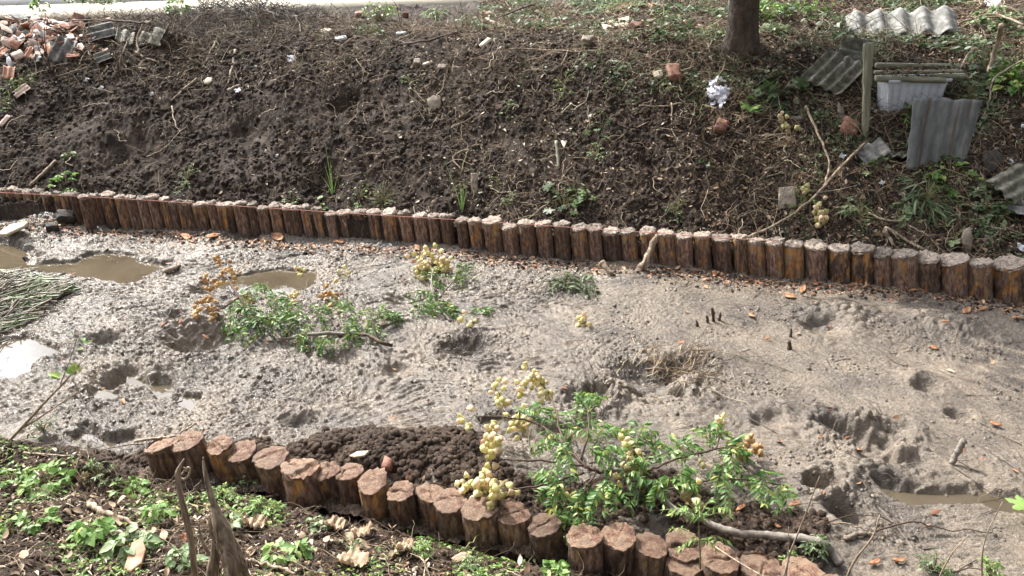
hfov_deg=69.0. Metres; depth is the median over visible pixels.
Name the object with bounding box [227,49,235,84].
stick
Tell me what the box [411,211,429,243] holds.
log pile
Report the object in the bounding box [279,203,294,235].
log pile
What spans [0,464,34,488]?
weed
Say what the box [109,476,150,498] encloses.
weed
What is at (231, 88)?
stick
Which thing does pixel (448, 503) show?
log post
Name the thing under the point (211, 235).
wood chip
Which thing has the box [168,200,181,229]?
log pile
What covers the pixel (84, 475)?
dry leaf
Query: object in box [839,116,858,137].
brick
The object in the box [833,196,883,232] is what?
grass tuft
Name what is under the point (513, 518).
log post
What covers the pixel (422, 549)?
weed
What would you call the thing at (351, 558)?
dry leaf
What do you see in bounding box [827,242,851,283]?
log pile
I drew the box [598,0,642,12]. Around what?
weed
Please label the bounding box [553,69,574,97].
weed
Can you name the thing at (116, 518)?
dead leaf
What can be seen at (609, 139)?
leaf litter
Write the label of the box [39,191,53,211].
log pile
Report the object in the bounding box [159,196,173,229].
log pile
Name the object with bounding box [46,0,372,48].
brush heap
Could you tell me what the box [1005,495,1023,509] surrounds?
weed
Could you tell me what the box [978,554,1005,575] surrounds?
weed
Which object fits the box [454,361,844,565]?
leafy branch
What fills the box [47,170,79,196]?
weed
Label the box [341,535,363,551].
weed
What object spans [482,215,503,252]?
log pile
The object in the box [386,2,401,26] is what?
bare stems
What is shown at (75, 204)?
log pile
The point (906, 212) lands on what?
weed
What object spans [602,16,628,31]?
pale board
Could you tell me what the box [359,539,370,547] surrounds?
dead leaf
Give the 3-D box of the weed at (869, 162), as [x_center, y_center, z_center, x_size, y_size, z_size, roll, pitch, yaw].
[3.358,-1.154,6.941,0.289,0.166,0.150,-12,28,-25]
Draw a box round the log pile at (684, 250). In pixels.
[674,231,693,267]
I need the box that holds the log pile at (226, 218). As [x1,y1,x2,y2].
[215,201,237,233]
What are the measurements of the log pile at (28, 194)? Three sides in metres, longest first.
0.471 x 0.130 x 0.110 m
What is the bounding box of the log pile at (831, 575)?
[823,574,839,575]
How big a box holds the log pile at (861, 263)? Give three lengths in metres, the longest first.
0.530 x 0.205 x 0.194 m
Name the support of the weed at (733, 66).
on the earth bank at (146, 140)
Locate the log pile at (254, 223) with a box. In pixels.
[245,201,260,237]
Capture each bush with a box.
[62,0,126,4]
[353,23,384,34]
[360,1,401,23]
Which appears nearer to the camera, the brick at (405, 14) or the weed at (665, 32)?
the weed at (665, 32)
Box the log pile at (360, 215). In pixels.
[351,208,368,224]
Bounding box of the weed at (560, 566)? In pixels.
[540,560,570,575]
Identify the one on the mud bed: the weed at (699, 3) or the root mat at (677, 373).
the root mat at (677, 373)
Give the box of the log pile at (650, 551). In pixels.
[632,531,667,575]
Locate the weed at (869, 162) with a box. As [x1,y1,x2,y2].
[861,154,886,175]
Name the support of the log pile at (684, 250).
on the mud bed
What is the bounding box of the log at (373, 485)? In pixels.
[357,467,389,525]
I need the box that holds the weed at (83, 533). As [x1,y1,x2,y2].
[66,516,118,549]
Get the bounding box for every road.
[0,0,176,5]
[0,0,558,20]
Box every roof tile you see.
[0,47,10,57]
[0,115,10,126]
[2,65,14,79]
[12,82,30,97]
[24,46,43,57]
[32,22,50,31]
[65,51,80,57]
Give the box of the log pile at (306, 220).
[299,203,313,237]
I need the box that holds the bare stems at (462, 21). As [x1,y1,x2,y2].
[453,2,462,33]
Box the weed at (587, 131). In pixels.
[584,109,611,136]
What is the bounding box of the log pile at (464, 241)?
[455,215,470,248]
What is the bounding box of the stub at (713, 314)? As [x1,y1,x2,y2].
[711,307,714,321]
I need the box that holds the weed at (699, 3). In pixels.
[679,0,720,9]
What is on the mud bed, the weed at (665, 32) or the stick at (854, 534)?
the stick at (854, 534)
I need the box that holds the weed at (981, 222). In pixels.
[970,202,1021,239]
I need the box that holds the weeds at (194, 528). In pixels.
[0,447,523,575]
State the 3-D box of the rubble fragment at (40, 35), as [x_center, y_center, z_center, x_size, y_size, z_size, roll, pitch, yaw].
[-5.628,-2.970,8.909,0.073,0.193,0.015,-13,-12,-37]
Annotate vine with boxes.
[165,0,190,15]
[739,95,768,112]
[751,72,813,111]
[759,0,791,22]
[759,19,796,39]
[790,0,834,16]
[951,71,993,109]
[956,179,1016,224]
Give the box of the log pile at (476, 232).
[467,216,484,249]
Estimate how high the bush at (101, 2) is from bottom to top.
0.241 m
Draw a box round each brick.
[355,11,363,18]
[402,12,408,17]
[581,35,592,46]
[618,3,633,12]
[627,21,643,29]
[647,3,661,10]
[666,63,682,82]
[713,118,729,133]
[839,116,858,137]
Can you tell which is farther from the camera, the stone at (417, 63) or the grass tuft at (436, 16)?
the grass tuft at (436, 16)
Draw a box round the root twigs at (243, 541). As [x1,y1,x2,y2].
[0,422,624,575]
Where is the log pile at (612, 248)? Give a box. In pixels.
[601,226,622,261]
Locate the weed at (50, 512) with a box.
[14,506,62,535]
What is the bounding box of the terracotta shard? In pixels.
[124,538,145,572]
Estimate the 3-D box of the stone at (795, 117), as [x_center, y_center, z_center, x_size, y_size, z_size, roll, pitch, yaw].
[2.808,-1.674,7.355,0.120,0.038,0.044,3,57,15]
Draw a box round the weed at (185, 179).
[173,162,199,192]
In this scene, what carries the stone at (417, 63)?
on the earth bank at (146, 140)
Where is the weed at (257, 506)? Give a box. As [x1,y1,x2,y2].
[243,495,285,518]
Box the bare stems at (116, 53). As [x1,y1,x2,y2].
[111,24,122,75]
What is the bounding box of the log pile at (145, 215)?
[136,195,153,229]
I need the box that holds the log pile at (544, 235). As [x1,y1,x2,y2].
[534,219,554,257]
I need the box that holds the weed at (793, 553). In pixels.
[779,550,800,560]
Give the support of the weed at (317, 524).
on the bank at (34, 462)
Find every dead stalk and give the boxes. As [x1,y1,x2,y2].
[171,459,197,575]
[198,514,219,575]
[202,457,249,575]
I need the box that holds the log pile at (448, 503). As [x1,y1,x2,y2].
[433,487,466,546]
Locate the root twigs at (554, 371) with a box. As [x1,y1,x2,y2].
[0,221,1023,575]
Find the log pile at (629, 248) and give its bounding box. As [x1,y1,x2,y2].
[619,227,638,262]
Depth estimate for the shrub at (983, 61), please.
7.43 m
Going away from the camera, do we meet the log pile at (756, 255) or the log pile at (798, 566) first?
the log pile at (798, 566)
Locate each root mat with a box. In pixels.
[432,326,514,367]
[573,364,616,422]
[608,333,750,406]
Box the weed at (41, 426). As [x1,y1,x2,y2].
[25,412,60,441]
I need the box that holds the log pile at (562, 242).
[552,219,571,260]
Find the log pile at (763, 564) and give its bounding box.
[739,553,780,575]
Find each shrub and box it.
[966,40,1017,76]
[967,5,1021,29]
[984,55,1023,95]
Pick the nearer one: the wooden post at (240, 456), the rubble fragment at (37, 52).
the wooden post at (240, 456)
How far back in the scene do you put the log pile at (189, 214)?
7.42 m
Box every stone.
[320,28,331,33]
[335,35,346,41]
[413,58,420,66]
[427,95,441,110]
[438,64,448,70]
[479,38,491,46]
[790,116,802,119]
[961,227,972,250]
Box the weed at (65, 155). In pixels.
[61,151,77,158]
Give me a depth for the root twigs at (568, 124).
7.64 m
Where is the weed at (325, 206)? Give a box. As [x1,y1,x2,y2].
[317,196,327,209]
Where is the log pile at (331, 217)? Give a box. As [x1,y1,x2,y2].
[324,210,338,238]
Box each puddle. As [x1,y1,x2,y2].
[0,243,165,283]
[0,337,57,379]
[74,433,118,446]
[93,390,117,397]
[126,376,181,401]
[177,397,200,410]
[214,269,316,295]
[880,488,1023,513]
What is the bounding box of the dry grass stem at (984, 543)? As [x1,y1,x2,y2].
[981,502,1002,575]
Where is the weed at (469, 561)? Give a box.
[459,554,479,569]
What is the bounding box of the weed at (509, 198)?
[499,190,516,204]
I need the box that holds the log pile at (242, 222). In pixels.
[230,199,252,237]
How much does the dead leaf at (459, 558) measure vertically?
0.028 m
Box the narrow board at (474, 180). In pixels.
[471,173,477,192]
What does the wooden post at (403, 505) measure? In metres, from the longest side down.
0.483 x 0.156 x 0.145 m
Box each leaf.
[19,550,28,558]
[48,371,60,378]
[64,362,80,374]
[68,333,91,349]
[71,507,81,512]
[76,472,88,481]
[112,511,121,525]
[117,495,128,502]
[160,529,167,539]
[178,533,186,543]
[242,514,266,529]
[299,531,305,538]
[323,515,344,531]
[334,548,368,567]
[344,532,353,543]
[351,521,371,536]
[354,542,363,549]
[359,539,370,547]
[389,548,400,559]
[394,537,412,551]
[451,552,467,561]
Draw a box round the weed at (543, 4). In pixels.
[512,0,554,8]
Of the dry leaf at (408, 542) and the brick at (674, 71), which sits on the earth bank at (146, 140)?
the brick at (674, 71)
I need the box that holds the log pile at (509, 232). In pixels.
[500,222,519,254]
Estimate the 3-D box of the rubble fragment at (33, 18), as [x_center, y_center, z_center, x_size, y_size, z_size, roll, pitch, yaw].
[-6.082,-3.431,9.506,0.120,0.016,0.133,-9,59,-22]
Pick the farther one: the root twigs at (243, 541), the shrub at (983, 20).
the shrub at (983, 20)
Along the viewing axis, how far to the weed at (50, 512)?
3.19 m
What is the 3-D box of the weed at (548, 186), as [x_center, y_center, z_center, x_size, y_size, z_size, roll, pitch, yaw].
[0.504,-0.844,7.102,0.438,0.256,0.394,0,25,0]
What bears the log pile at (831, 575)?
on the mud bed
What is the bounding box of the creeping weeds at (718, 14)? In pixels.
[470,0,1023,55]
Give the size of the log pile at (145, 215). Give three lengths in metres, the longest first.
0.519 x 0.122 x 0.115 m
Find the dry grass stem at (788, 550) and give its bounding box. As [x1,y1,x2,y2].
[786,527,788,575]
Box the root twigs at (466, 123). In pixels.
[5,16,1019,248]
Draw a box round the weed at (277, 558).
[259,540,296,569]
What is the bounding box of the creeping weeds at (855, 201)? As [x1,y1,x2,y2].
[8,17,1018,243]
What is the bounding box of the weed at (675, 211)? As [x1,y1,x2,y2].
[663,199,687,222]
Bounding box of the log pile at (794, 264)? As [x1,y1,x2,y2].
[783,238,804,279]
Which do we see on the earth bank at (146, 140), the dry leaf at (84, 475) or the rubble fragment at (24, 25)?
the rubble fragment at (24, 25)
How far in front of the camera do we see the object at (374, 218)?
7.23 m
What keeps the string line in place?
attached to the log pile at (89, 219)
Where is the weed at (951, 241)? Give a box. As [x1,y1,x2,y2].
[938,219,972,246]
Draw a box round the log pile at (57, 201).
[52,190,62,211]
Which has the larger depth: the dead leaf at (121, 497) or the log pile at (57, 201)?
the log pile at (57, 201)
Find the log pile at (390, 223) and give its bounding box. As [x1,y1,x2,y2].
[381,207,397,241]
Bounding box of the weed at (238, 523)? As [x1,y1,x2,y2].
[208,512,243,530]
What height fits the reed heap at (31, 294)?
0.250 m
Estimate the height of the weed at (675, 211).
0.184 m
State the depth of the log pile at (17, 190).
7.78 m
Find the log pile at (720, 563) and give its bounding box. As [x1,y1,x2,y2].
[701,541,739,575]
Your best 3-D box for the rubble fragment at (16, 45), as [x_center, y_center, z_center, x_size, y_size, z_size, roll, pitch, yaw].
[-5.971,-2.928,8.939,0.134,0.015,0.100,36,61,-11]
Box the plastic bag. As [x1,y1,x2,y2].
[707,76,729,107]
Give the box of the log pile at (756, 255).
[746,235,766,276]
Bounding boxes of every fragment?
[0,24,12,33]
[0,38,10,46]
[6,56,11,65]
[8,38,20,49]
[9,13,28,20]
[10,49,24,59]
[15,22,31,29]
[16,30,31,38]
[28,39,42,48]
[30,16,39,21]
[31,22,40,32]
[34,49,43,54]
[35,54,40,62]
[38,33,43,44]
[47,44,51,53]
[59,22,71,29]
[68,19,84,29]
[71,12,84,19]
[77,43,84,50]
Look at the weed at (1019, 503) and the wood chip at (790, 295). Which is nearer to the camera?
the weed at (1019, 503)
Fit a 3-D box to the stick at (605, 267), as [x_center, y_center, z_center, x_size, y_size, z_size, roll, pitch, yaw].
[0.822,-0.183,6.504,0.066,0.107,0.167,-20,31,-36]
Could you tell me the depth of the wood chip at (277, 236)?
7.32 m
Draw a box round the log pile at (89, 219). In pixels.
[76,193,96,229]
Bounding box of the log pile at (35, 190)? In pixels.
[30,187,43,201]
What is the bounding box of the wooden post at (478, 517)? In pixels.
[461,493,498,555]
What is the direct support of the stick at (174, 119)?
on the earth bank at (146, 140)
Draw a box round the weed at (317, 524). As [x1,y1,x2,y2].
[305,515,331,533]
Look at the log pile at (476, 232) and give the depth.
6.97 m
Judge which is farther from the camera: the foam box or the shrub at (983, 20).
the shrub at (983, 20)
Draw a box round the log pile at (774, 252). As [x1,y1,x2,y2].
[764,236,785,278]
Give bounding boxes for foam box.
[874,74,952,112]
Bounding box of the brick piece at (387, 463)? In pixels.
[381,456,392,471]
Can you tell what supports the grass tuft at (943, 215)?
on the earth bank at (146, 140)
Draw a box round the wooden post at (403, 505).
[387,480,418,532]
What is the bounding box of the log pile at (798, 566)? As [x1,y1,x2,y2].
[780,556,825,575]
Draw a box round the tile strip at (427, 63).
[422,60,432,65]
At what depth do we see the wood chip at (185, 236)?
7.26 m
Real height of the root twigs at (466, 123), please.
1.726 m
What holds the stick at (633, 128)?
on the earth bank at (146, 140)
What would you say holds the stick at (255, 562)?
on the bank at (34, 462)
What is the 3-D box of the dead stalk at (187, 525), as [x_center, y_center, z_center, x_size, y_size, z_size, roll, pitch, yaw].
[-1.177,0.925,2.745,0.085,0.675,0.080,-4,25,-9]
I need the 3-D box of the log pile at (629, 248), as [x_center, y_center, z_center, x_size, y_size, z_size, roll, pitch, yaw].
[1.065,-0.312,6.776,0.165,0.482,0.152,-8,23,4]
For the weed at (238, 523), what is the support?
on the bank at (34, 462)
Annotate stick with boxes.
[23,451,83,456]
[28,160,56,186]
[63,19,151,24]
[86,502,138,529]
[119,37,129,63]
[134,422,196,442]
[136,21,151,56]
[138,59,148,71]
[147,115,198,156]
[162,264,180,273]
[170,78,197,101]
[171,106,181,134]
[202,35,219,68]
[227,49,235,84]
[227,84,240,91]
[245,558,295,574]
[401,2,537,44]
[452,143,480,169]
[459,533,481,552]
[461,143,476,172]
[469,38,650,59]
[485,17,515,29]
[598,260,613,274]
[610,120,652,143]
[632,99,690,107]
[638,234,660,269]
[671,102,691,166]
[707,43,739,70]
[747,141,867,237]
[805,105,829,191]
[810,515,895,527]
[830,522,870,531]
[842,531,874,540]
[869,212,904,221]
[872,521,994,533]
[882,229,893,246]
[884,226,924,249]
[909,225,941,250]
[949,438,966,464]
[957,13,1023,25]
[959,16,1023,29]
[960,47,975,68]
[981,59,1023,119]
[984,23,1004,80]
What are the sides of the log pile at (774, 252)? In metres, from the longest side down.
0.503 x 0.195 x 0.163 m
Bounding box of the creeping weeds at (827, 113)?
[503,20,1023,257]
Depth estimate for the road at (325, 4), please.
12.54 m
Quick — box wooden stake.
[555,140,559,168]
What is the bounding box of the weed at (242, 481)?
[230,475,257,490]
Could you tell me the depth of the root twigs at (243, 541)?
3.31 m
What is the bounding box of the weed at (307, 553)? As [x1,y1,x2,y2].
[286,537,315,559]
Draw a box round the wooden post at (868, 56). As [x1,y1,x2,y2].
[862,42,873,136]
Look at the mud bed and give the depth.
5.04 m
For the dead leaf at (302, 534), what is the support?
on the bank at (34, 462)
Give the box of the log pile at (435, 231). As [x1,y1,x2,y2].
[424,212,441,244]
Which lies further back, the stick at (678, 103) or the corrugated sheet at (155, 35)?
the corrugated sheet at (155, 35)
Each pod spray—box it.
[575,312,591,326]
[769,109,809,194]
[812,195,828,227]
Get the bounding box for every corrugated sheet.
[47,35,77,64]
[86,21,115,40]
[93,49,111,62]
[115,27,134,44]
[135,23,168,45]
[800,47,862,94]
[839,35,872,62]
[845,5,960,36]
[854,137,891,164]
[889,150,906,157]
[906,97,982,169]
[985,163,1023,204]
[1006,198,1023,214]
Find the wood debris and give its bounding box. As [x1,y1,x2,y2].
[0,218,1023,316]
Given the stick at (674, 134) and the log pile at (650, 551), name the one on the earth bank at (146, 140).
the stick at (674, 134)
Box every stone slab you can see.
[837,102,844,119]
[982,149,1004,173]
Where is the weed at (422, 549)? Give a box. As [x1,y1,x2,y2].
[409,541,433,558]
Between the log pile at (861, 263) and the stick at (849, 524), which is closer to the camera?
the stick at (849, 524)
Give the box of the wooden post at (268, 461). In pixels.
[252,445,291,502]
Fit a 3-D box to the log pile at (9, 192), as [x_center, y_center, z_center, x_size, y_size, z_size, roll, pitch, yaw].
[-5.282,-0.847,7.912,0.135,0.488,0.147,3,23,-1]
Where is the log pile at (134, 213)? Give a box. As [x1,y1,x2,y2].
[125,194,142,229]
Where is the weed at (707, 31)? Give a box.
[702,22,724,38]
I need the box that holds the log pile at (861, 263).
[850,241,875,284]
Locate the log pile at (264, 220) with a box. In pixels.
[253,205,271,234]
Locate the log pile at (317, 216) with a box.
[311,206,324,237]
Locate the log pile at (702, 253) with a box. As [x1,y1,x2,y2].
[691,228,712,270]
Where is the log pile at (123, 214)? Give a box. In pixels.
[113,194,132,229]
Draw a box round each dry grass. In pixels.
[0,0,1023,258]
[454,0,1023,57]
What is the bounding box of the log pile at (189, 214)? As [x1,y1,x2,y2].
[182,200,196,229]
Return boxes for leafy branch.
[191,255,404,356]
[405,243,496,326]
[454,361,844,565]
[541,271,601,299]
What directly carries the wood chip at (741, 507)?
on the mud bed
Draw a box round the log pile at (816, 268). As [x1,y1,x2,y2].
[803,238,827,281]
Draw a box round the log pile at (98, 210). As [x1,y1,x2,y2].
[90,193,106,225]
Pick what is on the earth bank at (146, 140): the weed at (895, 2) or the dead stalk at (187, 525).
the weed at (895, 2)
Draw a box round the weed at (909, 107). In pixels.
[902,102,911,127]
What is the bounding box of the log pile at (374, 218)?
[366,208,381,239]
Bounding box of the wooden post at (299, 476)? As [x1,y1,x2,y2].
[280,458,321,511]
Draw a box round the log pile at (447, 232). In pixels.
[438,211,455,245]
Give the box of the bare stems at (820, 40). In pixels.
[803,17,842,54]
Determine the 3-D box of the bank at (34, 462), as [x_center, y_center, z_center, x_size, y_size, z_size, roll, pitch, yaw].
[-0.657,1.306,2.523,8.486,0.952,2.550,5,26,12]
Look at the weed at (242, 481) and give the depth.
3.94 m
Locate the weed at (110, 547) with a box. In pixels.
[99,522,161,566]
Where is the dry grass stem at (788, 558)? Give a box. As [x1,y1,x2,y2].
[783,476,819,575]
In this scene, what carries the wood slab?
on the mud bed
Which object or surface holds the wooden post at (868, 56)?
on the earth bank at (146, 140)
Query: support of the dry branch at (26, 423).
on the bank at (34, 462)
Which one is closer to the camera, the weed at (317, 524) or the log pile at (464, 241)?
the weed at (317, 524)
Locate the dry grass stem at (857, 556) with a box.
[846,515,879,575]
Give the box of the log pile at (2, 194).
[0,188,5,197]
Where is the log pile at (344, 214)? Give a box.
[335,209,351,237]
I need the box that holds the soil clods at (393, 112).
[0,17,1023,257]
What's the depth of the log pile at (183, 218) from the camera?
7.42 m
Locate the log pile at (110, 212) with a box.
[98,190,120,229]
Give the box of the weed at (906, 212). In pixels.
[892,202,915,224]
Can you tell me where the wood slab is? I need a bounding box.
[0,221,27,235]
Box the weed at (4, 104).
[0,98,11,111]
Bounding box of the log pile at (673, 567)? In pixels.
[663,553,702,575]
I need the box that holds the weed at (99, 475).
[79,458,119,484]
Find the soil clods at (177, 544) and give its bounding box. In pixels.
[0,438,580,575]
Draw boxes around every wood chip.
[180,233,190,239]
[206,233,217,237]
[271,232,283,240]
[736,503,745,510]
[784,292,795,297]
[789,500,801,505]
[800,285,805,293]
[869,558,879,564]
[893,558,906,562]
[962,306,970,313]
[990,421,1001,425]
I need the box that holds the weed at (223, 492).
[201,482,238,502]
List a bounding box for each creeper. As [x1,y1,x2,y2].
[368,181,397,210]
[925,154,983,200]
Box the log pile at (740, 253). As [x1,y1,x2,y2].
[732,233,748,273]
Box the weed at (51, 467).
[15,458,77,500]
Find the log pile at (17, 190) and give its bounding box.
[13,187,22,201]
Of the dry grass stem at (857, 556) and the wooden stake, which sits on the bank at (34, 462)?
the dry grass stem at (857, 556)
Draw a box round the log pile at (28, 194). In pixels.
[21,188,32,201]
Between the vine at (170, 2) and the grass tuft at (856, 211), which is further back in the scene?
the vine at (170, 2)
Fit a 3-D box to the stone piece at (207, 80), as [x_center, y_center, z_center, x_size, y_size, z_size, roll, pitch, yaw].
[-3.447,-2.348,8.457,0.128,0.033,0.086,5,69,17]
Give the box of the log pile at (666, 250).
[656,228,675,265]
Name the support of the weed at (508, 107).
on the earth bank at (146, 140)
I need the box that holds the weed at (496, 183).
[489,174,504,192]
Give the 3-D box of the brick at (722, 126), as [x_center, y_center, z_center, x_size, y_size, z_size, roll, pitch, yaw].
[2.067,-1.592,7.356,0.124,0.099,0.156,24,62,19]
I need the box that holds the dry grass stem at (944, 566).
[939,534,968,575]
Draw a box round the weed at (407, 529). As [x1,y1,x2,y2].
[398,507,420,534]
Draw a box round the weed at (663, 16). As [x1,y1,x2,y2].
[654,10,670,19]
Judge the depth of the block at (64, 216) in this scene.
7.53 m
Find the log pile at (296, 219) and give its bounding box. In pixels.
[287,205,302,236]
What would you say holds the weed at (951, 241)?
on the earth bank at (146, 140)
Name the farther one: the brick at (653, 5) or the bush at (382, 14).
the brick at (653, 5)
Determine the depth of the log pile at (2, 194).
7.81 m
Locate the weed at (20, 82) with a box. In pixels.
[2,68,35,95]
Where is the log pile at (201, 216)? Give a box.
[191,200,211,229]
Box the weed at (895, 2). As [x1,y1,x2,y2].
[869,0,935,10]
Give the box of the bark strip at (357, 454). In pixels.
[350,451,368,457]
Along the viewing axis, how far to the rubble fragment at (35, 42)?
8.85 m
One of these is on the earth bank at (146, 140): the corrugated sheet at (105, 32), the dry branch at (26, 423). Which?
the corrugated sheet at (105, 32)
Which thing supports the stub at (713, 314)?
on the mud bed
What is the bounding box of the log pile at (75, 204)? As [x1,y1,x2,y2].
[68,191,83,224]
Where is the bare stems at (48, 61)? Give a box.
[33,4,50,67]
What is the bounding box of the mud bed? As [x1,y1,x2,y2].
[0,211,1023,575]
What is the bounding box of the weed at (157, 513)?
[138,501,178,525]
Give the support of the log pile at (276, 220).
on the mud bed
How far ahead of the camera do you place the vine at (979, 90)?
7.13 m
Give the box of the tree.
[721,0,762,61]
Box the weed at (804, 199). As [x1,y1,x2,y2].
[788,186,821,218]
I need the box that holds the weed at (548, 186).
[542,182,586,217]
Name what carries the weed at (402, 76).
on the earth bank at (146, 140)
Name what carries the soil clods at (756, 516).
on the mud bed
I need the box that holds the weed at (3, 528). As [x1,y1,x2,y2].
[0,515,30,540]
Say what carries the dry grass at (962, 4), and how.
on the earth bank at (146, 140)
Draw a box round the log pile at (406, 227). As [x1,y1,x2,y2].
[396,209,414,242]
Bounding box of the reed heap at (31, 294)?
[0,267,86,342]
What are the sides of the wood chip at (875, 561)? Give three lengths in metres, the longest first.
0.067 x 0.025 x 0.009 m
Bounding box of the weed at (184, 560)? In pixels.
[163,542,208,571]
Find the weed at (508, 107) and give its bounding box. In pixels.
[499,99,516,117]
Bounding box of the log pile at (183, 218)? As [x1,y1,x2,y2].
[175,199,187,229]
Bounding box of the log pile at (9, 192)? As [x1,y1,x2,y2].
[4,185,16,199]
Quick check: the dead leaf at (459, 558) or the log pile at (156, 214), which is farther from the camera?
the log pile at (156, 214)
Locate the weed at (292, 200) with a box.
[282,188,299,204]
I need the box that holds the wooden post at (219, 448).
[206,435,237,484]
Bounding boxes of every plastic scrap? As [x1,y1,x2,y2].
[287,55,294,61]
[984,0,1001,6]
[1017,243,1023,250]
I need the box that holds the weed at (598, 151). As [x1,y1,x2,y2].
[586,137,608,159]
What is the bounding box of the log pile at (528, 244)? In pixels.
[518,218,537,257]
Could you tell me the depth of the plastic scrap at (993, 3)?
9.90 m
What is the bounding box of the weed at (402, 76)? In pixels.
[399,74,418,89]
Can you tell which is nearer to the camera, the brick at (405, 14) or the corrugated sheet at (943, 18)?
the corrugated sheet at (943, 18)
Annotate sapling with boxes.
[29,0,51,11]
[661,499,733,569]
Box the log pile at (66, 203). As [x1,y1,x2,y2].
[58,191,72,209]
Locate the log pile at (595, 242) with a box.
[587,223,604,261]
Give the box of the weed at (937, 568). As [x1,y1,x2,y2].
[916,549,955,575]
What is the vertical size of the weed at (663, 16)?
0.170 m
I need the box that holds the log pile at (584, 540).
[566,523,603,575]
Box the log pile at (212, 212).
[204,199,219,229]
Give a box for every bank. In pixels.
[0,0,1023,273]
[0,437,577,575]
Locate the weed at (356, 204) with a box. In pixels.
[348,181,368,206]
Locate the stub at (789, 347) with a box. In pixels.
[787,341,791,350]
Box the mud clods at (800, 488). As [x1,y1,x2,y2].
[0,226,1023,575]
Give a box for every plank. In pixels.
[874,62,960,68]
[874,69,963,74]
[874,75,946,83]
[933,73,967,79]
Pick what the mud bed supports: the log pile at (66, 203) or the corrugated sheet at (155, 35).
the log pile at (66, 203)
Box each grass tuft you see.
[322,145,338,195]
[420,5,453,20]
[444,160,466,210]
[450,13,479,22]
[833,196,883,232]
[894,169,967,227]
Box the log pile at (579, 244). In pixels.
[569,222,588,261]
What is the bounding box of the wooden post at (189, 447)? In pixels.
[170,430,211,478]
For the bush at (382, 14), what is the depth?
9.63 m
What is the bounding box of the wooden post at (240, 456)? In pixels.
[227,439,260,485]
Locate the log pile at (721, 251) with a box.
[710,233,732,272]
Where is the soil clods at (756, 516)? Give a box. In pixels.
[12,424,830,569]
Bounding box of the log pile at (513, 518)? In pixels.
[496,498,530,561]
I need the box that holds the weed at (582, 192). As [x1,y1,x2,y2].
[563,183,595,214]
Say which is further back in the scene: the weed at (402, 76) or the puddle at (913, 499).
the weed at (402, 76)
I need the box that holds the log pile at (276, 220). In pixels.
[268,201,284,232]
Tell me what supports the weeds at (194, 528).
on the bank at (34, 462)
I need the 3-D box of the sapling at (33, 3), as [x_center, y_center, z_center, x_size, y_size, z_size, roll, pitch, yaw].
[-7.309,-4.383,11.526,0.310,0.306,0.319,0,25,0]
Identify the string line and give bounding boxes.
[0,192,776,240]
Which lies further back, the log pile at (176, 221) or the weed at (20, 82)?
the weed at (20, 82)
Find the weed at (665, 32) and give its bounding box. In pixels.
[649,26,686,41]
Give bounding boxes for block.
[45,222,58,231]
[56,209,75,224]
[778,186,796,208]
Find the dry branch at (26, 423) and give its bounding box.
[8,334,103,441]
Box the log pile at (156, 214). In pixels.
[145,193,165,229]
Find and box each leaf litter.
[0,16,1023,258]
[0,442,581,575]
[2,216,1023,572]
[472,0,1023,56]
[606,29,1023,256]
[880,61,959,77]
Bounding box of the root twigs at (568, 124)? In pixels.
[0,8,1023,281]
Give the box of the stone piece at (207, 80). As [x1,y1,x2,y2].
[203,77,212,84]
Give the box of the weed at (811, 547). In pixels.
[798,533,830,562]
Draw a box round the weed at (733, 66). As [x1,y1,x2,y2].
[712,53,747,78]
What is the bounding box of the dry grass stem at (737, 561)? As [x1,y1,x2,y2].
[715,546,762,575]
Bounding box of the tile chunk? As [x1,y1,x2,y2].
[652,70,662,78]

